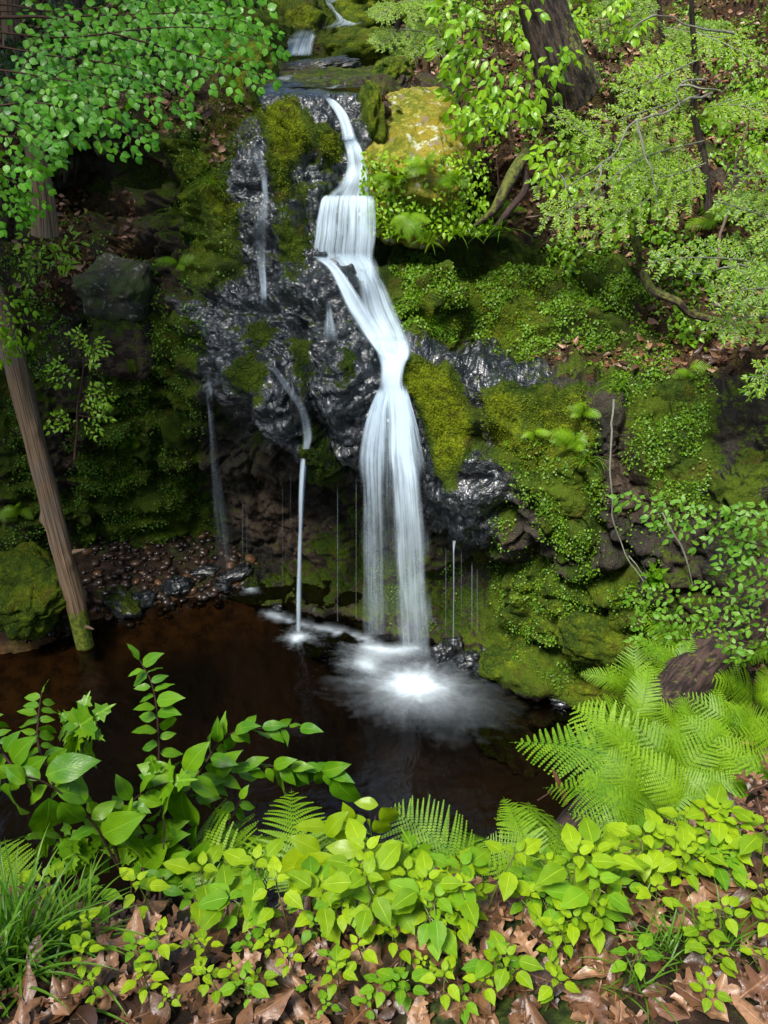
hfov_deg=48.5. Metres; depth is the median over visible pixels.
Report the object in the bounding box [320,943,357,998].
seedling
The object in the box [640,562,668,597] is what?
maple seedling
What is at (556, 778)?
wood splinter
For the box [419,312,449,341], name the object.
grass tuft
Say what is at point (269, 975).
seedling
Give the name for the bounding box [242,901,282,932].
seedling
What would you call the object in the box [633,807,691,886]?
seedling
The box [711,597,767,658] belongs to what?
fern
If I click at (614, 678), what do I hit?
fern
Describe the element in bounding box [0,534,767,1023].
ground
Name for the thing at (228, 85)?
grass tuft
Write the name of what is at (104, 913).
seedling
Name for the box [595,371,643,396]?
grass tuft
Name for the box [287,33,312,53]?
stream cascade
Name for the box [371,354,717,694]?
creeping plants
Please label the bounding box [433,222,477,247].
grass tuft
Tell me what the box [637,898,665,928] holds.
fallen leaf
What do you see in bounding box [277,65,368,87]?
stream water
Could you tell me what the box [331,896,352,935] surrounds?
seedling
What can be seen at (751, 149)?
beech sapling
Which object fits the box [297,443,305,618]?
thin waterfall
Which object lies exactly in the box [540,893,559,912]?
fallen leaf
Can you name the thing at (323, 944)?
fallen leaf
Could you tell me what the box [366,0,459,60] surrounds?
hemlock
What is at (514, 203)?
tree root
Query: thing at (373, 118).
stream rock
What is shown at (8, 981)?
grass tuft
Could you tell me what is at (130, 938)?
seedling
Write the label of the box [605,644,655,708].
fern
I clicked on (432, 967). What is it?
seedling
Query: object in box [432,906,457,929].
fallen leaf
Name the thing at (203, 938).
seedling
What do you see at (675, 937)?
grass tuft
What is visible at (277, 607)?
shore stone
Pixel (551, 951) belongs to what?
seedling
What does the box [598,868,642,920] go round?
seedling
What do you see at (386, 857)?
seedling
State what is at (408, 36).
tree
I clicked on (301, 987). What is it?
seedling
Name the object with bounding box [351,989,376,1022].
seedling
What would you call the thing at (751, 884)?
seedling
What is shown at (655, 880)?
seedling
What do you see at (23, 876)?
seedling
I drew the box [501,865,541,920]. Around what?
seedling
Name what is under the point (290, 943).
seedling
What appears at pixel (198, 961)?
seedling
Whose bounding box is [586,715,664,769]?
fern
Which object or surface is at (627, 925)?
fallen leaf
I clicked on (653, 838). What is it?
seedling
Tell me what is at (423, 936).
seedling
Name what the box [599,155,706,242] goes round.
beech sapling
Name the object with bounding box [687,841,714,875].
seedling
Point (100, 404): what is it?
bitternut sprig
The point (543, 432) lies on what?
fern
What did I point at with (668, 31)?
hemlock
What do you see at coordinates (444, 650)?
waterline rock
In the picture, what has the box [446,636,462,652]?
waterline rock
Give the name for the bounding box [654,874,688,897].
fallen leaf
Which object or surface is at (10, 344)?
leafy sprig
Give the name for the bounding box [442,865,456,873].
seedling
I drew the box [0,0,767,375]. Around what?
hillside leaf litter
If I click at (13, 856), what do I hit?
fern
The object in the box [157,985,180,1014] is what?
seedling
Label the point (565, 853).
seedling
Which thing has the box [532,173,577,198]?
tree root
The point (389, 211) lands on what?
hanging plants
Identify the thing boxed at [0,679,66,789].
broadleaf shrub
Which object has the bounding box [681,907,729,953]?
seedling
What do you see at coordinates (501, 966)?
seedling
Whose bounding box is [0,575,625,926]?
pool water
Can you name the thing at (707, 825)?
seedling
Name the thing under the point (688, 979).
fallen leaf
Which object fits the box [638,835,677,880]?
seedling
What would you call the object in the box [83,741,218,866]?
broadleaf shrub
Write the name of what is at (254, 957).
fallen leaf
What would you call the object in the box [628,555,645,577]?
fallen stick
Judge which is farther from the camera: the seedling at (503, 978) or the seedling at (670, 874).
the seedling at (670, 874)
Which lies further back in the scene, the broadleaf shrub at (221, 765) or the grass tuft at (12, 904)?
the broadleaf shrub at (221, 765)
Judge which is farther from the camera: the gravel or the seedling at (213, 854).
the gravel
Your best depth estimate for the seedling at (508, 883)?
1.70 m
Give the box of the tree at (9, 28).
[0,0,20,45]
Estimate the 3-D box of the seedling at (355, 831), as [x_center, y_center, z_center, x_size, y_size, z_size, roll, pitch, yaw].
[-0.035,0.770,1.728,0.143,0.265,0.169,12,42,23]
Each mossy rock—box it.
[478,645,511,681]
[505,648,619,710]
[553,609,638,668]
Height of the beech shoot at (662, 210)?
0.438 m
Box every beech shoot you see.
[444,98,509,188]
[521,135,614,199]
[544,45,583,141]
[615,159,700,217]
[618,40,685,105]
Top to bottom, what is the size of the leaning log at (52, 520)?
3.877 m
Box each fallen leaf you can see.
[83,951,127,986]
[225,948,260,980]
[264,958,295,976]
[302,936,334,964]
[360,939,380,982]
[405,925,426,950]
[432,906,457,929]
[439,984,476,1023]
[514,963,565,995]
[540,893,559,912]
[599,993,632,1023]
[600,884,608,894]
[618,898,639,934]
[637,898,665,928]
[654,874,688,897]
[670,967,715,997]
[713,963,745,984]
[724,866,751,889]
[731,813,746,830]
[739,957,767,1002]
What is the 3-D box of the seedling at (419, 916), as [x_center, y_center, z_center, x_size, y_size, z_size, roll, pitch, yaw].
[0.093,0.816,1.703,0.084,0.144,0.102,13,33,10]
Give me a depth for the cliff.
8.11 m
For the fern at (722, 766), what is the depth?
3.64 m
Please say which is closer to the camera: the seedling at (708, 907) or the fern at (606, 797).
the seedling at (708, 907)
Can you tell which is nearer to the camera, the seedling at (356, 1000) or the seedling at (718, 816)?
the seedling at (356, 1000)
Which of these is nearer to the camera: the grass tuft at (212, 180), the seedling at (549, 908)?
the seedling at (549, 908)
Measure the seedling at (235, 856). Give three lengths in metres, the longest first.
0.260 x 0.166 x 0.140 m
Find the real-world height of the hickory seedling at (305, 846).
0.294 m
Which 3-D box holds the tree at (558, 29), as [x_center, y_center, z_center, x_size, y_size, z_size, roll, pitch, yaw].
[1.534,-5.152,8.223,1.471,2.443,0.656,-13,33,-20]
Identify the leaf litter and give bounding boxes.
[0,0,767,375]
[0,790,767,1023]
[620,647,767,839]
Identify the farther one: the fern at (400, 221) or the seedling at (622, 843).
the fern at (400, 221)
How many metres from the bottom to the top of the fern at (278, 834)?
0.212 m
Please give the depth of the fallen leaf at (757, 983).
1.49 m
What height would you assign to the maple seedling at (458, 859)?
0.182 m
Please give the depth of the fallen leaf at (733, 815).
2.20 m
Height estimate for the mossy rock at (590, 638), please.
0.450 m
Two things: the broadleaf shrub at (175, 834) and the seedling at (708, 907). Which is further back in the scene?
the broadleaf shrub at (175, 834)
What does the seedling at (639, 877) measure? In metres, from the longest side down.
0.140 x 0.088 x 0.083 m
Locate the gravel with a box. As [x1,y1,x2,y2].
[24,531,258,642]
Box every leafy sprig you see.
[0,294,39,369]
[8,225,89,297]
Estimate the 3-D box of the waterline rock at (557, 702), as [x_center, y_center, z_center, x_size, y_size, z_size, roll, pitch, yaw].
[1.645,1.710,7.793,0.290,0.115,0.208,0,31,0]
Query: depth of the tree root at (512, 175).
7.81 m
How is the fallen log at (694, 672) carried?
on the ground
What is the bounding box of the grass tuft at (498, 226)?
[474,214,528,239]
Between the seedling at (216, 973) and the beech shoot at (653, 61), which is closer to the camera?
the seedling at (216, 973)
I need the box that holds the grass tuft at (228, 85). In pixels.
[208,73,243,89]
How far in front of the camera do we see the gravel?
9.27 m
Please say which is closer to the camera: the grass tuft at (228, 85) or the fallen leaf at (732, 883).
the fallen leaf at (732, 883)
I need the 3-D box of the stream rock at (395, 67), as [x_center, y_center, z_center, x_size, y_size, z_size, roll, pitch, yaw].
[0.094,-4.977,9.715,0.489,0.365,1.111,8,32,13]
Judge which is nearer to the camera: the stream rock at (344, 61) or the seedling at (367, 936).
the seedling at (367, 936)
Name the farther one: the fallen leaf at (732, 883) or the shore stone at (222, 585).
the shore stone at (222, 585)
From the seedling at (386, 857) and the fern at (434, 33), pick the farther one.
the fern at (434, 33)
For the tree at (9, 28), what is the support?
on the cliff
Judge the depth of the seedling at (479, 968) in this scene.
1.53 m
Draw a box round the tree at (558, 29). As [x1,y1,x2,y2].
[519,0,600,114]
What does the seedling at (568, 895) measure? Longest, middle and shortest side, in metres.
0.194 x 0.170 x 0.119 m
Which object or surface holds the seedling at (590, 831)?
on the ground
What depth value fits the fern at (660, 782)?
3.23 m
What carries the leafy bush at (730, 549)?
on the cliff
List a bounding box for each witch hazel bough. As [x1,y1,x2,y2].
[0,0,277,180]
[0,0,291,103]
[0,27,201,164]
[0,113,72,237]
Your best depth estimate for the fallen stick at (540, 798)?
3.64 m
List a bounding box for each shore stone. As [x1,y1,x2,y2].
[103,585,144,617]
[132,590,156,608]
[160,575,193,595]
[191,562,220,576]
[213,580,230,592]
[218,563,252,582]
[271,603,282,611]
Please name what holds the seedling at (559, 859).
on the ground
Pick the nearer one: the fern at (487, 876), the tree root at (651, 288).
the fern at (487, 876)
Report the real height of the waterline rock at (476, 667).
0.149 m
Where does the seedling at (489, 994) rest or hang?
on the ground
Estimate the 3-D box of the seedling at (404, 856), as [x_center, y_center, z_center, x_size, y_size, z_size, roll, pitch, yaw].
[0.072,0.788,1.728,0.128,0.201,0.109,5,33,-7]
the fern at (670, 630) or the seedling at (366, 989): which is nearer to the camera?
the seedling at (366, 989)
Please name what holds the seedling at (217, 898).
on the ground
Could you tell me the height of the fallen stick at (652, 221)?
0.222 m
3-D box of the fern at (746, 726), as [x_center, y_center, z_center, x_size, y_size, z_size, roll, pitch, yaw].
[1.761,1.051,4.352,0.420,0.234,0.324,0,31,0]
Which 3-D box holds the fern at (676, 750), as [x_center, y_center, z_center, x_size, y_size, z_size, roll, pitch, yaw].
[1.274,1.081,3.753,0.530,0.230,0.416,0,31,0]
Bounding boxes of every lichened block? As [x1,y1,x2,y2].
[71,252,158,322]
[86,318,155,380]
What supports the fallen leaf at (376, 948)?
on the leaf litter at (584, 1005)
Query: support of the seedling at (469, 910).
on the ground
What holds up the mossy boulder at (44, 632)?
on the ground
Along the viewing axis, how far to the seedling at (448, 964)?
1.51 m
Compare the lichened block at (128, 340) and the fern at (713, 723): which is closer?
the fern at (713, 723)
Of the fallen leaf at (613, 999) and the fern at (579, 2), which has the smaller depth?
the fallen leaf at (613, 999)
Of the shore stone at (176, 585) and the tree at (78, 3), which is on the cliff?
the tree at (78, 3)
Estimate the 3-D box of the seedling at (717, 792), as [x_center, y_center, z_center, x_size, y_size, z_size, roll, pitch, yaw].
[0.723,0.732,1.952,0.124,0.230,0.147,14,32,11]
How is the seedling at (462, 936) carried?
on the ground
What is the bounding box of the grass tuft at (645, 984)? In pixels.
[580,919,685,1023]
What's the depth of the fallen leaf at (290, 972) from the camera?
1.69 m
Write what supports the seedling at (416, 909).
on the ground
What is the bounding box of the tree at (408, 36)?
[407,0,421,43]
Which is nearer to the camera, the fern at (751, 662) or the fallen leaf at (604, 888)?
the fallen leaf at (604, 888)
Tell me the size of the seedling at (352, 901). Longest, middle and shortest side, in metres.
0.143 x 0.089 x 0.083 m
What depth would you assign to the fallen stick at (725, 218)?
7.37 m
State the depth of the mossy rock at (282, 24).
11.15 m
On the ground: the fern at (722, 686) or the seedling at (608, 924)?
the seedling at (608, 924)
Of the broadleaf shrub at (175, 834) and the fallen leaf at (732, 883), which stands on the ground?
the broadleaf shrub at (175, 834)
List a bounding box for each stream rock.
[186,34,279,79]
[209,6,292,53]
[284,55,360,69]
[322,26,405,64]
[328,0,447,27]
[358,80,386,144]
[370,56,415,78]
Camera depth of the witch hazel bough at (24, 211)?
5.11 m
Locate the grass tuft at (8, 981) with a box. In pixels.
[0,857,126,1017]
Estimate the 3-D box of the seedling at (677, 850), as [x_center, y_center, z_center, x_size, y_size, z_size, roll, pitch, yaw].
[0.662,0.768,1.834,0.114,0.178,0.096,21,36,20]
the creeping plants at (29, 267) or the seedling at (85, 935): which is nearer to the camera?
the seedling at (85, 935)
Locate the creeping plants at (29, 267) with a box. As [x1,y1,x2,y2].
[0,159,180,380]
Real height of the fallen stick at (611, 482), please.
1.270 m
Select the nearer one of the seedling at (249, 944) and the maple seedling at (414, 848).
the seedling at (249, 944)
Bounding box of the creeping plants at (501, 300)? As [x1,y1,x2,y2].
[388,237,715,379]
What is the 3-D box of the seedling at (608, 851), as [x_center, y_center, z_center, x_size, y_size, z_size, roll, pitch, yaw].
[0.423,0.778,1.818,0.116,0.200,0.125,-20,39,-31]
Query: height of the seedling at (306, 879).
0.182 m
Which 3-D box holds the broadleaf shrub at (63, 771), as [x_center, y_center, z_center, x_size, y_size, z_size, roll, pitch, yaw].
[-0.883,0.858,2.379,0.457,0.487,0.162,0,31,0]
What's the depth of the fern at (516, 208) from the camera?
8.83 m
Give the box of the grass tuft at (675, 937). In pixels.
[606,867,741,1001]
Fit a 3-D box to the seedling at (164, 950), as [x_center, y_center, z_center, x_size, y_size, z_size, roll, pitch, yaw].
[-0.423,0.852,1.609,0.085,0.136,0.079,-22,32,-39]
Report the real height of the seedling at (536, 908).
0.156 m
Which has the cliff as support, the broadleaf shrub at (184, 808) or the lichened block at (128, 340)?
the lichened block at (128, 340)
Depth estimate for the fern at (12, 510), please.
8.65 m
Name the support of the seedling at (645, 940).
on the ground
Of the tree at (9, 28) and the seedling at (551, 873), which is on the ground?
the seedling at (551, 873)
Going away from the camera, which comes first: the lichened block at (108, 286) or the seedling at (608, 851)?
the seedling at (608, 851)
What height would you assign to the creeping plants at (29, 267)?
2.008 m
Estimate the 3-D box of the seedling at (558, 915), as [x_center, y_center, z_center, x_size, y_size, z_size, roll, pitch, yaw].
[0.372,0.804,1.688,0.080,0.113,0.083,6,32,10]
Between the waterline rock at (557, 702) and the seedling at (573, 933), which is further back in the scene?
the waterline rock at (557, 702)
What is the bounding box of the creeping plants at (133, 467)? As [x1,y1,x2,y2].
[0,95,241,557]
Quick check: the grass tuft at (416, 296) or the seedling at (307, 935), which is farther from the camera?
the grass tuft at (416, 296)
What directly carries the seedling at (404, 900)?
on the leaf litter at (584, 1005)
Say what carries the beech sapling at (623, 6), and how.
on the cliff
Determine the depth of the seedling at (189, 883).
1.99 m
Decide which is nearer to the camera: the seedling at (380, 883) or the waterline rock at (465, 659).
the seedling at (380, 883)
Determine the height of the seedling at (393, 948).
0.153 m
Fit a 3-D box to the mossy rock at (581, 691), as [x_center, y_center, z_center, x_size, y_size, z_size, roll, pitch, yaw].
[1.615,1.562,7.905,1.195,0.388,0.479,13,33,21]
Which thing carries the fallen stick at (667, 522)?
on the cliff
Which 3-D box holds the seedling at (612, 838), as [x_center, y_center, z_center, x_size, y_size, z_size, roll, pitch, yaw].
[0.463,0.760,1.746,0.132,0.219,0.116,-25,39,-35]
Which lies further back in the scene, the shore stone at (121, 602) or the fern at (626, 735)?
the shore stone at (121, 602)
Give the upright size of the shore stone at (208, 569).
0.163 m
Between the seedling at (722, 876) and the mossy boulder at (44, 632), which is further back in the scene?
the mossy boulder at (44, 632)
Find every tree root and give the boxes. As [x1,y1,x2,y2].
[473,146,533,227]
[493,166,529,229]
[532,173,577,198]
[627,216,641,267]
[638,268,744,327]
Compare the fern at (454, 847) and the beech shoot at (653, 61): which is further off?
the beech shoot at (653, 61)
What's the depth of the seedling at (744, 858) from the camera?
1.77 m
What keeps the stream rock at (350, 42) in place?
on the cliff
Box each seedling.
[18,860,70,918]
[50,822,101,901]
[57,691,114,779]
[57,906,102,957]
[65,876,122,922]
[70,934,104,978]
[71,964,103,1008]
[96,796,152,912]
[119,867,170,919]
[120,961,168,1003]
[122,932,160,969]
[135,917,180,982]
[146,757,197,848]
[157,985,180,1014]
[162,844,222,926]
[179,878,198,921]
[180,956,212,995]
[181,931,202,950]
[190,964,232,1004]
[196,928,223,965]
[197,868,266,935]
[200,864,268,937]
[219,960,269,1007]
[222,837,285,922]
[222,953,239,983]
[230,927,268,964]
[234,865,251,908]
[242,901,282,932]
[246,965,277,986]
[251,854,303,930]
[252,928,284,957]
[275,934,304,977]
[278,797,404,890]
[286,855,341,912]
[286,869,340,943]
[295,974,317,992]
[301,910,331,944]
[313,858,356,932]
[317,874,337,910]
[317,948,341,973]
[317,989,341,1018]
[320,841,401,939]
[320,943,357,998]
[325,845,380,871]
[327,817,409,901]
[328,891,369,924]
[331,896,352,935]
[336,927,377,983]
[349,868,362,905]
[351,868,414,936]
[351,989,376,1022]
[356,855,386,904]
[358,967,409,1007]
[360,881,396,941]
[369,890,393,920]
[369,919,416,965]
[373,848,426,904]
[376,967,432,1011]
[387,871,458,958]
[390,849,464,919]
[390,852,448,884]
[400,827,451,878]
[411,878,438,926]
[412,879,430,917]
[412,950,437,970]
[416,895,461,961]
[419,954,459,1010]
[429,847,490,920]
[429,863,478,944]
[437,896,478,944]
[440,847,473,877]
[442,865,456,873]
[452,983,478,1023]
[457,883,495,920]
[462,937,519,988]
[463,966,496,1005]
[467,838,541,909]
[483,930,543,991]
[496,960,514,973]
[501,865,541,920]
[511,882,545,927]
[521,846,568,882]
[525,881,558,933]
[527,850,567,891]
[532,823,619,919]
[533,859,573,884]
[536,922,570,965]
[538,961,580,1010]
[539,916,583,964]
[542,849,585,885]
[544,863,633,923]
[547,897,596,946]
[553,909,583,932]
[568,850,624,895]
[570,844,622,893]
[574,883,613,954]
[575,816,641,910]
[575,896,625,934]
[585,831,650,873]
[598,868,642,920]
[603,825,640,881]
[605,819,675,882]
[609,933,663,981]
[622,850,650,885]
[628,842,637,854]
[630,816,671,852]
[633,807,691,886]
[635,873,682,928]
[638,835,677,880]
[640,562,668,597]
[657,806,707,856]
[657,825,710,896]
[670,822,728,877]
[675,804,736,867]
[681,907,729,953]
[682,841,713,879]
[685,783,740,836]
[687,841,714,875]
[687,931,737,978]
[688,833,748,891]
[689,972,732,1012]
[691,799,745,846]
[693,895,749,937]
[703,807,767,856]
[704,849,746,888]
[705,833,752,865]
[728,808,767,877]
[739,945,767,971]
[746,879,767,903]
[751,897,767,937]
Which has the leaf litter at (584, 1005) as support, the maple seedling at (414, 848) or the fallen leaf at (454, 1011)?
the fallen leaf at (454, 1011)
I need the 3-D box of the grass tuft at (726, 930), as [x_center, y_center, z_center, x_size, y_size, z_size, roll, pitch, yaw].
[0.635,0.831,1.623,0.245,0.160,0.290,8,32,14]
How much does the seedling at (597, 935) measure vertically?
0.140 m
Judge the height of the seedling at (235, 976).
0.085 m
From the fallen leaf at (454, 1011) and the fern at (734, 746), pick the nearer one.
the fallen leaf at (454, 1011)
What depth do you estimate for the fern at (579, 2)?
12.77 m
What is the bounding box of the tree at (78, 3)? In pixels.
[71,0,85,13]
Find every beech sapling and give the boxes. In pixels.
[422,0,565,146]
[569,0,655,57]
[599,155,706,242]
[698,86,767,176]
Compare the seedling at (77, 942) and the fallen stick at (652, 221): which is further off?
the fallen stick at (652, 221)
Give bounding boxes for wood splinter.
[552,769,568,804]
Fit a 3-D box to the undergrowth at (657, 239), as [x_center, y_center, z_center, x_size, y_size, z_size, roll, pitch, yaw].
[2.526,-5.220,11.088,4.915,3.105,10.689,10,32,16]
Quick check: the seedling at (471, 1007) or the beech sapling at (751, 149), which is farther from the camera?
the beech sapling at (751, 149)
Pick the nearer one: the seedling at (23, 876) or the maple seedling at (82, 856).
the seedling at (23, 876)
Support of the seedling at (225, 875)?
on the ground
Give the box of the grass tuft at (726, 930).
[660,878,761,966]
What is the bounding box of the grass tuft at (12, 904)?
[0,823,144,1023]
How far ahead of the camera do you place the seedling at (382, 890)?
1.66 m
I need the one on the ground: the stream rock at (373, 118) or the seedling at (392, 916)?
the seedling at (392, 916)
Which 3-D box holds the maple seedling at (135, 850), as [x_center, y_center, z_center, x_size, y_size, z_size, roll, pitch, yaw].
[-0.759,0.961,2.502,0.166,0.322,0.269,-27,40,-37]
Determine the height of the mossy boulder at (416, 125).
1.395 m
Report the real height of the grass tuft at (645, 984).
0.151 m
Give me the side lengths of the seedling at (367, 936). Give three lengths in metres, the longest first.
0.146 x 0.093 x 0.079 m
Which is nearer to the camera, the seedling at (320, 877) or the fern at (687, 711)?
the seedling at (320, 877)
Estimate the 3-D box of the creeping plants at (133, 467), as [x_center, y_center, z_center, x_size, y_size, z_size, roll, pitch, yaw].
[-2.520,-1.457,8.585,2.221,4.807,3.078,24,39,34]
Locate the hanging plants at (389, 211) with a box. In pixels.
[359,150,491,241]
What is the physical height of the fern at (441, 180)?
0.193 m
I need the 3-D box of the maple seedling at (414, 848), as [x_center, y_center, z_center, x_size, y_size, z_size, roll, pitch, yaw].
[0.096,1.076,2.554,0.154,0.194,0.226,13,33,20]
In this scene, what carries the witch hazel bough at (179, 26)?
attached to the cliff
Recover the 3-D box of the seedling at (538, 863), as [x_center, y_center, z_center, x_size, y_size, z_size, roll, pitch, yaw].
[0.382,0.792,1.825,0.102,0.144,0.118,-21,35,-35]
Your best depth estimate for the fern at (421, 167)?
7.63 m
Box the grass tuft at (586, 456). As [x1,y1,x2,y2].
[568,449,611,471]
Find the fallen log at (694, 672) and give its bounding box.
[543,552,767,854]
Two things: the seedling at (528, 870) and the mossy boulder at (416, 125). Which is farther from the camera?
the mossy boulder at (416, 125)
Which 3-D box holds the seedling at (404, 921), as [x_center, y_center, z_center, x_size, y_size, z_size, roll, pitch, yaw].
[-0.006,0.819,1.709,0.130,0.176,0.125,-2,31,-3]
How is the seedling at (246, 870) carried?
on the leaf litter at (584, 1005)
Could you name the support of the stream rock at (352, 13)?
on the cliff
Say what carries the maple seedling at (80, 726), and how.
on the ground
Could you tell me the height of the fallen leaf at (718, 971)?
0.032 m
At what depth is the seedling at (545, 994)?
1.47 m
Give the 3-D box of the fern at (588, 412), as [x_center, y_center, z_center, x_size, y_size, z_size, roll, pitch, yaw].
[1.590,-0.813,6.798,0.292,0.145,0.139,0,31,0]
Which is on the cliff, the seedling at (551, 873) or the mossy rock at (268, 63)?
the mossy rock at (268, 63)
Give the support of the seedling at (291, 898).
on the ground
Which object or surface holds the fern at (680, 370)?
on the cliff
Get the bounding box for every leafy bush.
[608,490,767,602]
[621,576,767,667]
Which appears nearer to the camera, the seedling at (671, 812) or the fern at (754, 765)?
the seedling at (671, 812)
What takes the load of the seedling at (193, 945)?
on the ground
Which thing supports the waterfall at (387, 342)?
attached to the cliff
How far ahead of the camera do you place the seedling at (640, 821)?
1.98 m
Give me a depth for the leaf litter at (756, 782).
3.12 m
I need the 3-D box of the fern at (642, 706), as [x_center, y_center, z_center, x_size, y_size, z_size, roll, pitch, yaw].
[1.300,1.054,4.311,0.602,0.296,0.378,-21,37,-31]
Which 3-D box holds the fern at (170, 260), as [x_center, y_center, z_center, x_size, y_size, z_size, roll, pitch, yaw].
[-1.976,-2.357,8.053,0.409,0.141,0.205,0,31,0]
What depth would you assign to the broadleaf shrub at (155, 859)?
2.59 m
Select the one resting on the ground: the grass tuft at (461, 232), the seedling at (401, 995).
the seedling at (401, 995)
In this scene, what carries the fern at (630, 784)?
on the ground
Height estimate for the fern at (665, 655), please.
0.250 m
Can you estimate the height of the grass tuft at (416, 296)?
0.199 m
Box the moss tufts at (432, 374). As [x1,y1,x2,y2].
[208,0,594,479]
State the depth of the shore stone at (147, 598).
8.99 m
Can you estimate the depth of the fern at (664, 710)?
4.41 m
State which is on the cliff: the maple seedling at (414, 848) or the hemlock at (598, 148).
the hemlock at (598, 148)
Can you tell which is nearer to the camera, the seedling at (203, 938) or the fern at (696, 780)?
the seedling at (203, 938)
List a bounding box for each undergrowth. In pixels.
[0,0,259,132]
[456,0,767,350]
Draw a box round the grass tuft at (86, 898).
[0,848,154,980]
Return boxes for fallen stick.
[524,199,626,218]
[537,781,572,800]
[609,399,648,589]
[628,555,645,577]
[647,195,697,224]
[661,512,692,583]
[716,114,765,266]
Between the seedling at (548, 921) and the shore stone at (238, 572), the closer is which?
the seedling at (548, 921)
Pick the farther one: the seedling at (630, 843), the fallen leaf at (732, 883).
the seedling at (630, 843)
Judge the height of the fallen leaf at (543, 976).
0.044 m
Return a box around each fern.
[0,501,33,522]
[0,839,40,902]
[154,253,194,270]
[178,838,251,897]
[187,798,289,886]
[257,789,330,891]
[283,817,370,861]
[330,840,382,866]
[372,173,411,191]
[381,795,516,878]
[390,212,429,242]
[401,149,447,177]
[404,17,464,50]
[417,838,492,883]
[434,170,474,190]
[482,798,571,881]
[503,199,527,212]
[509,700,669,821]
[520,428,550,442]
[546,772,646,852]
[547,426,594,454]
[568,0,605,13]
[570,401,601,419]
[575,747,704,823]
[579,650,661,694]
[580,661,683,745]
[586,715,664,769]
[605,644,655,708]
[616,740,728,820]
[622,711,728,797]
[630,635,696,680]
[631,696,693,753]
[644,613,696,665]
[661,645,738,701]
[665,765,739,830]
[670,360,714,378]
[670,689,754,759]
[674,751,750,798]
[678,715,762,787]
[683,692,767,748]
[685,196,751,229]
[693,743,767,807]
[708,700,767,750]
[708,735,767,779]
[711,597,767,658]
[714,662,767,713]
[735,750,767,787]
[746,646,767,666]
[749,712,767,753]
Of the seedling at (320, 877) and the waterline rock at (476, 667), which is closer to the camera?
the seedling at (320, 877)
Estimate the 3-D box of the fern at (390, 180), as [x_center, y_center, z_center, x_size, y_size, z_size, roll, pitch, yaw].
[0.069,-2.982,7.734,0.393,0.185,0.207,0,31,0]
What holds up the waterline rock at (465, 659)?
attached to the cliff
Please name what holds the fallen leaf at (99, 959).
on the leaf litter at (584, 1005)
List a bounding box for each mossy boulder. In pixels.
[0,541,65,640]
[15,623,54,640]
[363,86,476,249]
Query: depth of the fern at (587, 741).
3.85 m
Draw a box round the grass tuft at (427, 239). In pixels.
[409,230,441,251]
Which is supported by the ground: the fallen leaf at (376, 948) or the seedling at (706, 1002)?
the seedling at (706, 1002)
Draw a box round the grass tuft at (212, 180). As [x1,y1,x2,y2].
[189,166,232,195]
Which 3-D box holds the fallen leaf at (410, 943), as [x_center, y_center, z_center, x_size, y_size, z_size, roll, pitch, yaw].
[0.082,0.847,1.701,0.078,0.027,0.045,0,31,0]
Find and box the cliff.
[0,0,767,708]
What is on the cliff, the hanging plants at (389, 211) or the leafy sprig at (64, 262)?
the leafy sprig at (64, 262)
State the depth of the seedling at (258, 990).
1.56 m
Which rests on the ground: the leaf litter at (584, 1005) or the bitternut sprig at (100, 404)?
the leaf litter at (584, 1005)
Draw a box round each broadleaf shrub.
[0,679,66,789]
[0,753,145,869]
[16,785,254,897]
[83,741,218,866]
[126,643,185,818]
[138,810,246,900]
[179,711,360,844]
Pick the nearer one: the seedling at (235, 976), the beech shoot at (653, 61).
the seedling at (235, 976)
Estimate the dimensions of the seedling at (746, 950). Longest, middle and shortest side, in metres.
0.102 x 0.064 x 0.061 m
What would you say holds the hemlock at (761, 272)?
on the cliff
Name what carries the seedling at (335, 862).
on the ground
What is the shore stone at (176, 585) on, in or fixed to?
on the ground
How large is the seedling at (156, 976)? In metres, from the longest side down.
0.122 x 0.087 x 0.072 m
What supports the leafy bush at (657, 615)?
on the fallen log at (694, 672)
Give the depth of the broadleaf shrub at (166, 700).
2.54 m
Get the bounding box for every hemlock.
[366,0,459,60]
[524,106,672,237]
[535,0,767,251]
[587,0,728,59]
[645,152,767,401]
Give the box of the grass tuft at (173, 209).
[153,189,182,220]
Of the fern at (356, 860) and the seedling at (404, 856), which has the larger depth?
the fern at (356, 860)
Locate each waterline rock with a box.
[430,640,456,662]
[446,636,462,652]
[452,649,480,669]
[472,661,478,672]
[549,697,571,707]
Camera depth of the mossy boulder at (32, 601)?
8.17 m
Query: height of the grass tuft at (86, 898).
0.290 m
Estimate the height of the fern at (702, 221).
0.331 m
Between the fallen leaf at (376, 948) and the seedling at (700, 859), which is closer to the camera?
the fallen leaf at (376, 948)
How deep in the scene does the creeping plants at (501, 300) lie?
8.16 m
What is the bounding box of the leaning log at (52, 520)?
[0,282,93,650]
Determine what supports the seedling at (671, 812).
on the ground
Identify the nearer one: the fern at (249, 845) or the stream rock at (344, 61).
the fern at (249, 845)
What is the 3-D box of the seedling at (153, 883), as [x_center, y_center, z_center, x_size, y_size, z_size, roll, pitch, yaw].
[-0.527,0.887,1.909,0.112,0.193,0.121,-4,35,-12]
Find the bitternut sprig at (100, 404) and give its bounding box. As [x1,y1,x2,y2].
[43,324,119,459]
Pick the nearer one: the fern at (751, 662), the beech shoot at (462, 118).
the fern at (751, 662)
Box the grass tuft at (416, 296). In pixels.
[391,286,433,303]
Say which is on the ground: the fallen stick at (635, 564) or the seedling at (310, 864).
the seedling at (310, 864)

